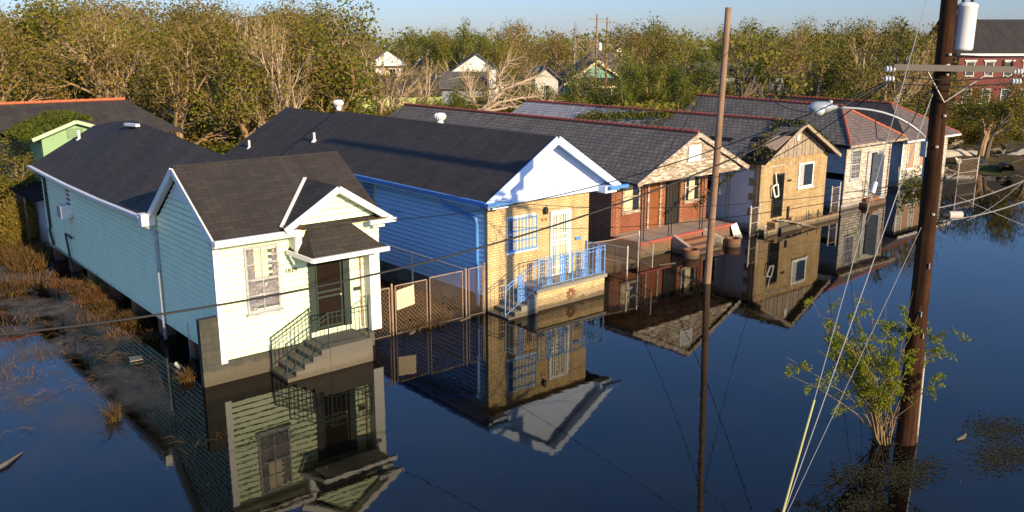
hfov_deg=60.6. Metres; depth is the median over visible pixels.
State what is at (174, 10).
brown leaf tree
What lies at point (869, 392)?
shrub
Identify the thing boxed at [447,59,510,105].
brown leaf tree
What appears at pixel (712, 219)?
telephone cable
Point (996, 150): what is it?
pale litter
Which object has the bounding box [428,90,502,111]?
sapling clump
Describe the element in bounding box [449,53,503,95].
distant house
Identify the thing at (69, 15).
brown leaf tree
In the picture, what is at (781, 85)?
brown leaf tree
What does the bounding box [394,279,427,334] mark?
chain link gate
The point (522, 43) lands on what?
brown leaf tree
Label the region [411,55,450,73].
blue roof house
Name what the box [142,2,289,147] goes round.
brown leaf tree
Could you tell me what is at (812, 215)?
planter debris
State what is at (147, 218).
shotgun house
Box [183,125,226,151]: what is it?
brown bush
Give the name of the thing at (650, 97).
brown leaf tree
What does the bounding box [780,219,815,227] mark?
broken plank
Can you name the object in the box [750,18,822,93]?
brown leaf tree
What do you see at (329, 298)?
door
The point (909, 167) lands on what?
window
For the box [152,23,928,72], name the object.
distant wood
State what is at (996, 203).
telephone cable
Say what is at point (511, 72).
brown leaf tree
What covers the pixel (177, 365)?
floating bundle
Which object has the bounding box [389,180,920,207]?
telephone cable
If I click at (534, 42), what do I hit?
brown leaf tree
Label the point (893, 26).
leafy tree
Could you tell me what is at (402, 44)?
leafy tree
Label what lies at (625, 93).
sapling clump
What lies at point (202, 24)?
brown leaf tree
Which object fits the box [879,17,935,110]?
bare dark tree
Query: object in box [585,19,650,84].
brown leaf tree
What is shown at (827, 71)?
leafy tree
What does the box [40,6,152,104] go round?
bare pale tree
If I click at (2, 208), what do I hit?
brown bush
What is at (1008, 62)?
window
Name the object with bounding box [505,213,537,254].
window
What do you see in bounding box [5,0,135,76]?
brown leaf tree
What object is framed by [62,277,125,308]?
weed clump
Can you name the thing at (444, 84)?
grey blue house
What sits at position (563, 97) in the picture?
brown leaf tree
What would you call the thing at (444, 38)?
brown leaf tree
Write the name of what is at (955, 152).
sand heap
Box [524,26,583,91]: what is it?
brown leaf tree
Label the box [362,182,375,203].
window
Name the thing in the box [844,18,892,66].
brown leaf tree
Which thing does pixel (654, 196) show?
door
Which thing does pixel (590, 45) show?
bare pale tree
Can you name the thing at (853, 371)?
guy wire
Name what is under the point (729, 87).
leafy tree
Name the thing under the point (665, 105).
roof vine
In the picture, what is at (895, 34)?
brown leaf tree
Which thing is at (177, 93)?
brown leaf tree
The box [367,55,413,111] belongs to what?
bare pale tree
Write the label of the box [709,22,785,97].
tree
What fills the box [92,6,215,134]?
leafy tree
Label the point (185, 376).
weed clump
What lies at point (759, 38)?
leafy tree
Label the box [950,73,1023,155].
leafy tree
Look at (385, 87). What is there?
bare pale tree
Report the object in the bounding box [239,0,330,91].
brown leaf tree
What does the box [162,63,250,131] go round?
pale blue house
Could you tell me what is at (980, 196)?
telephone cable
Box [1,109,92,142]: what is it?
roof moss
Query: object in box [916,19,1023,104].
red house
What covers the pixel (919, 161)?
window
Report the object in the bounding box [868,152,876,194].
doorway
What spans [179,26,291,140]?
leafy tree
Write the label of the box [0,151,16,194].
leafy tree
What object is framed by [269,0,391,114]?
leafy tree
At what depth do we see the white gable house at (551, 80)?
95.83 m
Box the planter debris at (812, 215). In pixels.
[801,208,833,220]
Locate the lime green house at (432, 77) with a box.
[352,74,441,108]
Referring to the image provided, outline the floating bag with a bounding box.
[129,356,142,361]
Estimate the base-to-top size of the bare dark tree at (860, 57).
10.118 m
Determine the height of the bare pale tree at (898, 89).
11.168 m
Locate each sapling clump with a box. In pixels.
[263,90,377,115]
[305,94,401,116]
[317,104,380,114]
[406,17,502,73]
[416,79,517,111]
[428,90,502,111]
[441,35,490,67]
[449,91,523,112]
[462,39,516,67]
[467,93,507,106]
[524,84,570,101]
[562,49,693,110]
[577,89,644,104]
[616,46,719,110]
[684,38,722,62]
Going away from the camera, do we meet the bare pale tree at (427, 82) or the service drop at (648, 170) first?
the service drop at (648, 170)
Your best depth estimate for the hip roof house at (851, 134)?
49.31 m
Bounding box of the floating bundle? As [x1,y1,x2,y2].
[174,361,181,368]
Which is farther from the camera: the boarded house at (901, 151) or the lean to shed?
the boarded house at (901, 151)
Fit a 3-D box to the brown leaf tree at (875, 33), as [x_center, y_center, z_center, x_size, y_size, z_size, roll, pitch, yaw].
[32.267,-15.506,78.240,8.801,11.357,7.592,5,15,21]
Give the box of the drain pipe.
[997,162,1013,171]
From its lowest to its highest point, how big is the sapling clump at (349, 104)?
6.386 m
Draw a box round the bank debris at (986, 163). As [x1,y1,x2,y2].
[944,142,1023,181]
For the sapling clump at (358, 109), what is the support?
on the ground at (996, 160)
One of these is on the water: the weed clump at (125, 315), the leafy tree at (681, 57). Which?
the weed clump at (125, 315)
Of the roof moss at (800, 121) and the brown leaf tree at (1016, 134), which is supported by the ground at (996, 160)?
the brown leaf tree at (1016, 134)
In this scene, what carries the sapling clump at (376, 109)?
on the ground at (996, 160)
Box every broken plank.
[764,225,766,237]
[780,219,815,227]
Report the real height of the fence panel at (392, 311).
2.210 m
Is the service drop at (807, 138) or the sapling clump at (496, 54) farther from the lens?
the sapling clump at (496, 54)
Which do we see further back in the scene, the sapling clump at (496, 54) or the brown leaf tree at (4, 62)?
the sapling clump at (496, 54)
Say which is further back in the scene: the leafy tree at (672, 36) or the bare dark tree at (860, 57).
the leafy tree at (672, 36)
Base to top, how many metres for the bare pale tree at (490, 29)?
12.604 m
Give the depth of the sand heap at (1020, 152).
68.96 m
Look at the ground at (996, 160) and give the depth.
64.76 m
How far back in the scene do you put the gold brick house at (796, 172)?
43.62 m
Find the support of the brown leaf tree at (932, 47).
on the ground at (996, 160)
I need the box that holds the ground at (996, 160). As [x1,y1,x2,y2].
[0,52,1023,319]
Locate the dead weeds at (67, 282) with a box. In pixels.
[0,268,134,387]
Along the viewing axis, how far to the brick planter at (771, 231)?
42.07 m
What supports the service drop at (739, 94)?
attached to the utility pole at (715, 171)
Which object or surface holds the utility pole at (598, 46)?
on the ground at (996, 160)
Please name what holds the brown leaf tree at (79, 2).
on the ground at (996, 160)
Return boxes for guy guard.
[782,400,814,511]
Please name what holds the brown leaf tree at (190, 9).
on the ground at (996, 160)
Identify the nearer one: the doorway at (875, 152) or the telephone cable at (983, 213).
the telephone cable at (983, 213)
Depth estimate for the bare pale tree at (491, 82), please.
74.74 m
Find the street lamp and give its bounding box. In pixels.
[808,100,927,180]
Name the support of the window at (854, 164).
in the hip roof house at (851, 134)
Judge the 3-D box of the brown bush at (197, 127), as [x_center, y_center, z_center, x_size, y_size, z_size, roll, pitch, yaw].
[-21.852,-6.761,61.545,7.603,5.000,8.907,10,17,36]
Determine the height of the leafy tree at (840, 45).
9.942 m
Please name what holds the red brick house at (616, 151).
on the ground at (996, 160)
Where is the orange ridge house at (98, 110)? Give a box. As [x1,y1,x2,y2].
[0,97,186,184]
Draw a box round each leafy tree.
[0,0,110,98]
[0,0,168,99]
[0,10,56,101]
[0,131,40,201]
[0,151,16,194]
[10,8,106,100]
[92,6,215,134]
[146,16,176,57]
[148,7,222,81]
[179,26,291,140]
[226,1,282,53]
[254,0,310,47]
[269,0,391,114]
[301,0,365,61]
[388,27,423,63]
[471,92,491,106]
[475,33,522,91]
[501,81,561,111]
[504,90,524,111]
[542,89,569,101]
[600,11,691,99]
[640,18,685,72]
[647,32,716,82]
[654,28,715,97]
[709,77,735,94]
[712,22,750,62]
[715,25,759,62]
[733,16,789,62]
[767,16,814,86]
[767,27,871,98]
[783,15,838,93]
[794,40,852,95]
[800,36,859,94]
[817,31,885,89]
[826,32,895,100]
[833,16,884,55]
[836,35,963,125]
[878,15,908,40]
[908,56,977,100]
[911,42,961,107]
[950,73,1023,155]
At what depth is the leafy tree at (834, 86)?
69.32 m
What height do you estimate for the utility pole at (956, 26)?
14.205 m
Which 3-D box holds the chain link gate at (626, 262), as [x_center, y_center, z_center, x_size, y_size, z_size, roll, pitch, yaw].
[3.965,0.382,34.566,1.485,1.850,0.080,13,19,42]
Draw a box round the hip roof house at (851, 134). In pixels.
[684,93,907,209]
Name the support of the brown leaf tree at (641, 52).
on the ground at (996, 160)
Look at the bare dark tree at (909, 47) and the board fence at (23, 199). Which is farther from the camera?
the bare dark tree at (909, 47)
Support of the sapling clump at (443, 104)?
on the ground at (996, 160)
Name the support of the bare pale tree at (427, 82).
on the ground at (996, 160)
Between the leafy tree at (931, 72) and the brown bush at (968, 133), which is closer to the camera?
the brown bush at (968, 133)
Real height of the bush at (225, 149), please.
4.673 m
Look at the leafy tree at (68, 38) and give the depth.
70.37 m
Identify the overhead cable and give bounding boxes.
[0,79,891,335]
[731,48,882,111]
[953,54,1023,57]
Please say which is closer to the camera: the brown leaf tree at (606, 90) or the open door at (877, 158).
the open door at (877, 158)
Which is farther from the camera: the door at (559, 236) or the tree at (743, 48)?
the tree at (743, 48)
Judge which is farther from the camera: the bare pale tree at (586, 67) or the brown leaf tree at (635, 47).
the brown leaf tree at (635, 47)
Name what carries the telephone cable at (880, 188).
attached to the utility pole at (956, 26)
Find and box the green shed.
[22,120,92,181]
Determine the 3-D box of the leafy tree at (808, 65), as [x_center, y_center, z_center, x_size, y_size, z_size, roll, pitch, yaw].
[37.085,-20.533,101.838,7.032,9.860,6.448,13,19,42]
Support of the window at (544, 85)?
in the white gable house at (551, 80)
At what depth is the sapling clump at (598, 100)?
58.62 m
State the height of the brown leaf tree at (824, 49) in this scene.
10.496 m
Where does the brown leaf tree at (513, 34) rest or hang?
on the ground at (996, 160)
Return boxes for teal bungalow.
[558,60,618,96]
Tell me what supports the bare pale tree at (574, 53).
on the ground at (996, 160)
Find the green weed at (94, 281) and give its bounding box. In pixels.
[86,273,101,288]
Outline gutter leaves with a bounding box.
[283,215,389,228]
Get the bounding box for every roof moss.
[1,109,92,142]
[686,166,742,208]
[740,116,839,160]
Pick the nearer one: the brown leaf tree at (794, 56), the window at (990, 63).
the brown leaf tree at (794, 56)
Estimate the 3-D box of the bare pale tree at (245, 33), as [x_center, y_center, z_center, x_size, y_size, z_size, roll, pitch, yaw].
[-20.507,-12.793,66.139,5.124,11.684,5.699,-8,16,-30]
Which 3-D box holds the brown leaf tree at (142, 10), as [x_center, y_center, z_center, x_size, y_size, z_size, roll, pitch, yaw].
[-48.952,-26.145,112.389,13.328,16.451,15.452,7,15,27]
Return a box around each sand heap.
[946,149,989,157]
[1005,149,1023,154]
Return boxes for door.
[314,259,344,330]
[552,211,567,275]
[648,182,659,227]
[667,179,678,224]
[772,175,782,217]
[866,153,884,195]
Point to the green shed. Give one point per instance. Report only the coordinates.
(46, 143)
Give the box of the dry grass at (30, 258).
[0,232,52,271]
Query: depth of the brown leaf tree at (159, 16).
126.28 m
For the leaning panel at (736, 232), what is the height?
0.770 m
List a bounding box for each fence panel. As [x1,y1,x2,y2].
[374,283,393,339]
[465,262,484,317]
[956,156,979,184]
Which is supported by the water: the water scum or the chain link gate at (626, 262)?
the water scum
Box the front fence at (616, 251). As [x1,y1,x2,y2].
[588,233,637,271]
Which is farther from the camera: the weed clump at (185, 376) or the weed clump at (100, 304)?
the weed clump at (100, 304)
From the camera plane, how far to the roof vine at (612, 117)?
50.11 m
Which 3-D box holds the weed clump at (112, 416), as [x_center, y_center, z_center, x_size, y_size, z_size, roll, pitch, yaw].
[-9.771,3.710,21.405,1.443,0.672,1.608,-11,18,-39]
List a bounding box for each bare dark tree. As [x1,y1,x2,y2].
[357,51,378,106]
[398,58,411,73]
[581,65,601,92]
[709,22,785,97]
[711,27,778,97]
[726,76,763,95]
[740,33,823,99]
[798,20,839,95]
[801,34,862,98]
[805,33,884,98]
[878,28,931,77]
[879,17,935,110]
[984,87,1023,157]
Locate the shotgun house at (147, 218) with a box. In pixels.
[26,120,395,387]
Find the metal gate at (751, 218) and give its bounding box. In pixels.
[748,203,760,236]
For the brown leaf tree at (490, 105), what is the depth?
62.20 m
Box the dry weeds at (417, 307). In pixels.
[375,250,621,332]
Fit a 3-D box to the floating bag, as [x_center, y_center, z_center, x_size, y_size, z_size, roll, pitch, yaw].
[-10.974,2.987,25.549,0.352,0.050,0.461,-7,15,-27]
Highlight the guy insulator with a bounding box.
[870,182,877,193]
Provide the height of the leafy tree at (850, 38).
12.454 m
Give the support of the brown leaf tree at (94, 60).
on the ground at (996, 160)
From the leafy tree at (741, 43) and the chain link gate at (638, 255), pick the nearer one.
the chain link gate at (638, 255)
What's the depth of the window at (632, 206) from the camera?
38.98 m
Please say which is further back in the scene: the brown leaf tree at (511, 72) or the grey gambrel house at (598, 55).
the grey gambrel house at (598, 55)
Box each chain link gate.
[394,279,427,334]
[429,271,463,325]
[598,242,628,279]
[637,231,653,270]
[830,182,840,212]
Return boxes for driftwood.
[0,452,22,467]
[956,433,966,440]
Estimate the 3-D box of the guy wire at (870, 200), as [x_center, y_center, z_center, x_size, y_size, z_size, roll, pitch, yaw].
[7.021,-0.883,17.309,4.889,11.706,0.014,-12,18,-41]
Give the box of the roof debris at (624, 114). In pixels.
[574,105,670,126]
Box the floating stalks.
[0,274,234,453]
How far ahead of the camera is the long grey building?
128.80 m
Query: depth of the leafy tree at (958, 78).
102.08 m
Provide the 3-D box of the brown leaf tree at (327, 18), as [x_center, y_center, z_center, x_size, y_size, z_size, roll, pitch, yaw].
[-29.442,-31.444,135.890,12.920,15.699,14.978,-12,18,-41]
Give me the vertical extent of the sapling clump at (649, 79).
9.136 m
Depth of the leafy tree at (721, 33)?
169.72 m
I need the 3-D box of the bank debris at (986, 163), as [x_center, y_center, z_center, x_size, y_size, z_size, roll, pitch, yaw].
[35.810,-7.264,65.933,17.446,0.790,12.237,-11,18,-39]
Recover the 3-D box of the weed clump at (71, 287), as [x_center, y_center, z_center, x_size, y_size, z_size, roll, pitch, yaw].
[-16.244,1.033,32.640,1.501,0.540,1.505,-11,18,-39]
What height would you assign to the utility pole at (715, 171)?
10.806 m
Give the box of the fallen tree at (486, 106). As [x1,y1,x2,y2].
[449,47,563,110]
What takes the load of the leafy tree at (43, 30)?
on the ground at (996, 160)
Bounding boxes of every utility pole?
[595,14,601,93]
[604,17,607,93]
[703,7,732,283]
[874,0,1022,445]
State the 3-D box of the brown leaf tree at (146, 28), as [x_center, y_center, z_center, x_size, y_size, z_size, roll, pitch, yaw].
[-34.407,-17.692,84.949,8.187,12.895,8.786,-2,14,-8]
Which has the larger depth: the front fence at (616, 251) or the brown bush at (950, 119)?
the brown bush at (950, 119)
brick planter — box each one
[756,227,776,235]
[801,212,838,226]
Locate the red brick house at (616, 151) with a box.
[387,103,749,258]
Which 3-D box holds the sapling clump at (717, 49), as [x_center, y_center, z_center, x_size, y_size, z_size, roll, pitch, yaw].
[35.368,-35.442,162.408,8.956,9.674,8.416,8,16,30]
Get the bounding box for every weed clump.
[59,278,91,293]
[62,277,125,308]
[79,290,118,314]
[87,389,132,424]
[91,305,152,329]
[127,327,162,342]
[167,362,199,385]
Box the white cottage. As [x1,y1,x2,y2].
[364,51,411,73]
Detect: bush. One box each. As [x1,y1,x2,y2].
[0,188,39,246]
[0,192,24,242]
[171,114,246,146]
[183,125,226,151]
[186,122,235,149]
[203,136,243,154]
[923,109,959,121]
[947,114,1022,139]
[948,120,1011,144]
[1005,129,1023,140]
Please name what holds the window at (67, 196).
in the shotgun house at (147, 218)
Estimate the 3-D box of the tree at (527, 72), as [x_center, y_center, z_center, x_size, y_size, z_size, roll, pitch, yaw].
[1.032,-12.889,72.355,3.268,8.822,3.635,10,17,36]
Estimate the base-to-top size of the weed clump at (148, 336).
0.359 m
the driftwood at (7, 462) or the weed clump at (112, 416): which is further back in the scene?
the weed clump at (112, 416)
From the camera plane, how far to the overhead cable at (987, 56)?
19.08 m
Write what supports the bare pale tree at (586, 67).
on the ground at (996, 160)
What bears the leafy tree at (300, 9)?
on the ground at (996, 160)
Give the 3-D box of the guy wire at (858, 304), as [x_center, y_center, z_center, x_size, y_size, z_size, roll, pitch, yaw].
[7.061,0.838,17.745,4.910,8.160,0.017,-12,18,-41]
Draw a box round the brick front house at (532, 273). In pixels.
[224,99,628,319]
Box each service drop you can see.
[393,82,884,219]
[650,58,720,172]
[689,82,888,176]
[728,49,759,141]
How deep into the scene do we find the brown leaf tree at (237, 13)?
153.98 m
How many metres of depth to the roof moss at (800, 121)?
42.68 m
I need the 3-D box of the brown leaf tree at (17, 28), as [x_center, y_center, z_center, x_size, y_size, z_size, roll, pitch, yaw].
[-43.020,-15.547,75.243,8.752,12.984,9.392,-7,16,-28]
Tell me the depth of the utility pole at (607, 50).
117.55 m
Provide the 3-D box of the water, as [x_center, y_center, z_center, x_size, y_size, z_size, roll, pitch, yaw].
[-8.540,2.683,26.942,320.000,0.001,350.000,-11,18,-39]
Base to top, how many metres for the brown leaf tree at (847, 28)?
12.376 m
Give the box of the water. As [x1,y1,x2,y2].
[0,168,1023,511]
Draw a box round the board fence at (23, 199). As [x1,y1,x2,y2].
[0,184,31,242]
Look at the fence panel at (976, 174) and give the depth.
57.29 m
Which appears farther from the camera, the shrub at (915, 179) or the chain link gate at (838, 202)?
the shrub at (915, 179)
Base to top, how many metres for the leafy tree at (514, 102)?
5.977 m
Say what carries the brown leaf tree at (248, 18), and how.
on the ground at (996, 160)
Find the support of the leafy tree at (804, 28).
on the ground at (996, 160)
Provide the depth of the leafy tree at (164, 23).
110.70 m
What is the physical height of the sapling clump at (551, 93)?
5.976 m
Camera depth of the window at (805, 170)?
44.14 m
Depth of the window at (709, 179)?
43.94 m
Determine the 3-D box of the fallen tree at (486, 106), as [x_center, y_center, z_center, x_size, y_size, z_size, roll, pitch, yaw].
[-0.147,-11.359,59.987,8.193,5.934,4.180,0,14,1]
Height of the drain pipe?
0.840 m
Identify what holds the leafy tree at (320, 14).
on the ground at (996, 160)
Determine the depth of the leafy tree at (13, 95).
58.65 m
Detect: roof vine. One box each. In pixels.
[574,108,674,122]
[611,99,694,111]
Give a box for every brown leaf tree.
[0,0,141,100]
[0,12,73,101]
[1,2,58,95]
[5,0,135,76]
[22,0,102,46]
[53,1,103,17]
[63,0,180,115]
[80,0,171,54]
[92,0,165,92]
[118,4,169,100]
[121,5,183,106]
[133,9,272,151]
[140,1,182,74]
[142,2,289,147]
[147,0,233,63]
[148,0,234,61]
[153,9,269,116]
[154,14,251,119]
[163,1,238,28]
[213,2,253,26]
[227,0,341,115]
[229,7,274,51]
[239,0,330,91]
[240,2,302,41]
[245,0,328,109]
[285,4,376,97]
[291,0,362,56]
[354,27,385,71]
[378,101,403,114]
[422,23,457,67]
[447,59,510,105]
[471,97,511,111]
[474,20,542,83]
[499,17,542,86]
[501,62,545,96]
[507,39,547,93]
[517,37,550,68]
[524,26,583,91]
[552,88,592,102]
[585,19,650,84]
[591,79,619,104]
[614,19,674,71]
[626,26,656,65]
[641,88,662,107]
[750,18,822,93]
[766,76,796,92]
[808,32,862,91]
[823,16,919,108]
[833,16,882,41]
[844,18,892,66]
[850,22,987,129]
[855,18,934,102]
[883,25,917,99]
[1000,83,1023,155]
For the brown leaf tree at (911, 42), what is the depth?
86.07 m
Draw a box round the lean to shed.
[5,177,52,250]
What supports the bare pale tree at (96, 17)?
on the ground at (996, 160)
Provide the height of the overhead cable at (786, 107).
1.664 m
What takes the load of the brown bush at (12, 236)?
on the ground at (996, 160)
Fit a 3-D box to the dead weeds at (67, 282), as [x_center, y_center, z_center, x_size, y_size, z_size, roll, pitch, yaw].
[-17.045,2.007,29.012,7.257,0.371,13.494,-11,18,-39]
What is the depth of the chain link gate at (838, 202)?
46.74 m
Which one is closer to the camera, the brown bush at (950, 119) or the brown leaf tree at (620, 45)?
the brown bush at (950, 119)
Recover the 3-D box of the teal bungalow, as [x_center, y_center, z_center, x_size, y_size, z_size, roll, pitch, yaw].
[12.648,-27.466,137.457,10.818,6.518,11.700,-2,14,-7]
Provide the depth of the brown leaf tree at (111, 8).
106.43 m
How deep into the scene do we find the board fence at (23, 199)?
39.65 m
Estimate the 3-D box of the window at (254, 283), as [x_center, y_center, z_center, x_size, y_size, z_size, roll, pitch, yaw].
[-6.815,0.650,23.969,1.080,1.920,0.140,-11,18,-39]
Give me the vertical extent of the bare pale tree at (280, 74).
11.079 m
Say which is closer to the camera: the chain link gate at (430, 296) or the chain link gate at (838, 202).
the chain link gate at (430, 296)
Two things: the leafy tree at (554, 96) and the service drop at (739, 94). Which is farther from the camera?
the leafy tree at (554, 96)
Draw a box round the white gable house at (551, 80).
[519,65,562,93]
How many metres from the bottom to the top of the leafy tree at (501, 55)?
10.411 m
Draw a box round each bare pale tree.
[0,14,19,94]
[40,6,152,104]
[42,8,134,97]
[61,0,128,54]
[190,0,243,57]
[216,6,271,106]
[223,9,320,125]
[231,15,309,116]
[240,6,282,108]
[248,10,309,106]
[292,31,378,108]
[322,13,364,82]
[356,31,423,113]
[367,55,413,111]
[405,80,428,103]
[412,48,448,105]
[463,25,506,53]
[474,56,511,100]
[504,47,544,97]
[542,24,581,72]
[562,48,590,95]
[570,33,597,62]
[577,65,607,99]
[841,19,935,104]
[862,31,919,104]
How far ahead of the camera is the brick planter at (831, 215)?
45.07 m
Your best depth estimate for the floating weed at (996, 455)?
19.23 m
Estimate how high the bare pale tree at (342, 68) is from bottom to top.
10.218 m
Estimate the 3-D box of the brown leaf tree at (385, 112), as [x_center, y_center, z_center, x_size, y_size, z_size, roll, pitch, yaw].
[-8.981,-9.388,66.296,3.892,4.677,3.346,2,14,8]
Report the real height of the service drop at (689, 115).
5.264 m
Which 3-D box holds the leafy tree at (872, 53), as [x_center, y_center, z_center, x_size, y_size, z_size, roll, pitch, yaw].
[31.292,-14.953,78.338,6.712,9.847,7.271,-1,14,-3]
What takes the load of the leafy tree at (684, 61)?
on the ground at (996, 160)
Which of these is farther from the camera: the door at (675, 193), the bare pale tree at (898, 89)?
the bare pale tree at (898, 89)
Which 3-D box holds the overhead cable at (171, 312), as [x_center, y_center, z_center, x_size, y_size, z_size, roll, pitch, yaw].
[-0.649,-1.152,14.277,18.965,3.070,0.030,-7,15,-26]
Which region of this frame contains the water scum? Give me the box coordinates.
[0,265,129,397]
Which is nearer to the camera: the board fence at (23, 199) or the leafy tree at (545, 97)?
the board fence at (23, 199)
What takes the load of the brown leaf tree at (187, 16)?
on the ground at (996, 160)
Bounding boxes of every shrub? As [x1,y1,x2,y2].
[782,293,971,445]
[896,166,921,192]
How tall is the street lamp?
1.720 m
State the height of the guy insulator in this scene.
0.242 m
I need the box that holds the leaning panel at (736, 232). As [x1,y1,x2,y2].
[731,223,741,237]
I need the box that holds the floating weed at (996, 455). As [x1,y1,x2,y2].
[52,256,1023,511]
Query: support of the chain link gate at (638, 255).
in the water
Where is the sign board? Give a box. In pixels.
[396,285,414,309]
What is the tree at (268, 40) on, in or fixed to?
on the ground at (996, 160)
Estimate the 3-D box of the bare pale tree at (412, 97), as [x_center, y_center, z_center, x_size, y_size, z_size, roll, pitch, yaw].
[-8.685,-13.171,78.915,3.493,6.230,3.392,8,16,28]
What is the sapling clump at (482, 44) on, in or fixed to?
on the ground at (996, 160)
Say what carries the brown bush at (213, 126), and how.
on the ground at (996, 160)
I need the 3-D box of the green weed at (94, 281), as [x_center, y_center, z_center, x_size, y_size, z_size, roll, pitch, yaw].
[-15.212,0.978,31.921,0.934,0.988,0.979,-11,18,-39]
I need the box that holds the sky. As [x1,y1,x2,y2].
[0,0,1023,52]
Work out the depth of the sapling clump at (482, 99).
67.45 m
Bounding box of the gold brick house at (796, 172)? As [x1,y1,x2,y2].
[511,99,841,232]
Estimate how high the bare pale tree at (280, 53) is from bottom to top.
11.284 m
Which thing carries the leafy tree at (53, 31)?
on the ground at (996, 160)
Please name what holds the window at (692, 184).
in the red brick house at (616, 151)
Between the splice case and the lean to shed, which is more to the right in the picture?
the splice case
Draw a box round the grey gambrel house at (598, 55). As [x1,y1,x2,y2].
[560,52,621,75]
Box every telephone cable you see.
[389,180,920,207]
[390,185,921,228]
[826,175,919,191]
[937,201,1023,221]
[938,180,1023,207]
[959,197,1023,225]
[967,184,1019,220]
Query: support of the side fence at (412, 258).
on the ground at (996, 160)
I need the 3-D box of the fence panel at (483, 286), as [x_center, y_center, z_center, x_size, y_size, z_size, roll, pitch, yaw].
[-1.239,1.380,29.555,0.860,2.290,0.080,-11,18,-39]
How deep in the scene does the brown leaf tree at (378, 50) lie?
166.87 m
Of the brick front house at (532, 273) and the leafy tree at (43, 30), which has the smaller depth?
the brick front house at (532, 273)
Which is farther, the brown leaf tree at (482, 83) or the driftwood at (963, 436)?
the brown leaf tree at (482, 83)
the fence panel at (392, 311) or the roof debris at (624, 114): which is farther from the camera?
the roof debris at (624, 114)
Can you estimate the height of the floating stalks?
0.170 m
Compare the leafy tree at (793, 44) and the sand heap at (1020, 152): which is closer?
the sand heap at (1020, 152)
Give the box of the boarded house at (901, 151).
[765,94,960,187]
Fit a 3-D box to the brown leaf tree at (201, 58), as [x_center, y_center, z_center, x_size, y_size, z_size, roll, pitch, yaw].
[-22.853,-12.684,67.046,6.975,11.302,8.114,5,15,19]
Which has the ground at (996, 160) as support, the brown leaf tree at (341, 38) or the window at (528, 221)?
the brown leaf tree at (341, 38)
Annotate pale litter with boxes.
[944,139,1007,170]
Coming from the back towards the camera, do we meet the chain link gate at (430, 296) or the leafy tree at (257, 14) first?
the leafy tree at (257, 14)
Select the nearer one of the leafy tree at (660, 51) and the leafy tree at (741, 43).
the leafy tree at (660, 51)
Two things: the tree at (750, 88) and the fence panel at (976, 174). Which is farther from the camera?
the tree at (750, 88)
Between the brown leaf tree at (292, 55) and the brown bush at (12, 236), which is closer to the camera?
the brown bush at (12, 236)
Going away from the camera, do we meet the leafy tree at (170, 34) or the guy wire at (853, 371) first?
the guy wire at (853, 371)
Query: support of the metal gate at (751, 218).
in the water
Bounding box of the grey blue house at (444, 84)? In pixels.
[438,70,497,105]
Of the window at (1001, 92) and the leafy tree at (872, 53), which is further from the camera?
the window at (1001, 92)
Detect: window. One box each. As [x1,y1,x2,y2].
[64,187,73,215]
[243,243,284,317]
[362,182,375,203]
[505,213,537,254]
[543,84,549,93]
[621,185,640,214]
[683,177,699,203]
[707,173,720,193]
[796,161,814,189]
[849,148,861,181]
[906,142,915,170]
[917,141,922,167]
[964,61,974,76]
[984,61,993,76]
[1000,89,1009,100]
[1002,61,1011,76]
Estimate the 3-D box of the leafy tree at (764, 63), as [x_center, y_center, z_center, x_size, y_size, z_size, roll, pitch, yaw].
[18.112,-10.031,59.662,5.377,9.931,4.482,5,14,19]
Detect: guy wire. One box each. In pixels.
[784,92,933,511]
[788,227,921,510]
[814,0,926,399]
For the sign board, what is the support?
attached to the chain link gate at (395, 293)
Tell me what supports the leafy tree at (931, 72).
on the ground at (996, 160)
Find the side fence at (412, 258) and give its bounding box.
[379,242,464,308]
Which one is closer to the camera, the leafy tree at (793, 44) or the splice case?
the splice case
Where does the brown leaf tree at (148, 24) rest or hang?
on the ground at (996, 160)
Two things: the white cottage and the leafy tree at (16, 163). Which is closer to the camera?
the leafy tree at (16, 163)
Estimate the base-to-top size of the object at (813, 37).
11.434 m
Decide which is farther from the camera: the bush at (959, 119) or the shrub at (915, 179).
the bush at (959, 119)
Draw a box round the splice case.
[937,208,963,234]
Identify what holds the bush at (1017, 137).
on the ground at (996, 160)
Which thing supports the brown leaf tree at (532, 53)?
on the ground at (996, 160)
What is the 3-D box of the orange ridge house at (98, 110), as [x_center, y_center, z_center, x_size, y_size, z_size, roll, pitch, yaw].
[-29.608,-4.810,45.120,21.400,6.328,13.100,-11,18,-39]
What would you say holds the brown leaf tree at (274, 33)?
on the ground at (996, 160)
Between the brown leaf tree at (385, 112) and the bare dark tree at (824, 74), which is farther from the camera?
the bare dark tree at (824, 74)
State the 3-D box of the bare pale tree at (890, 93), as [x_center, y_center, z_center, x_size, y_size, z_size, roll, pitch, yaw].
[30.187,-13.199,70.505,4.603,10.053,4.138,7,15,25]
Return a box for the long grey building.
[667,63,791,95]
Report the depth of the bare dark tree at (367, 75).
87.17 m

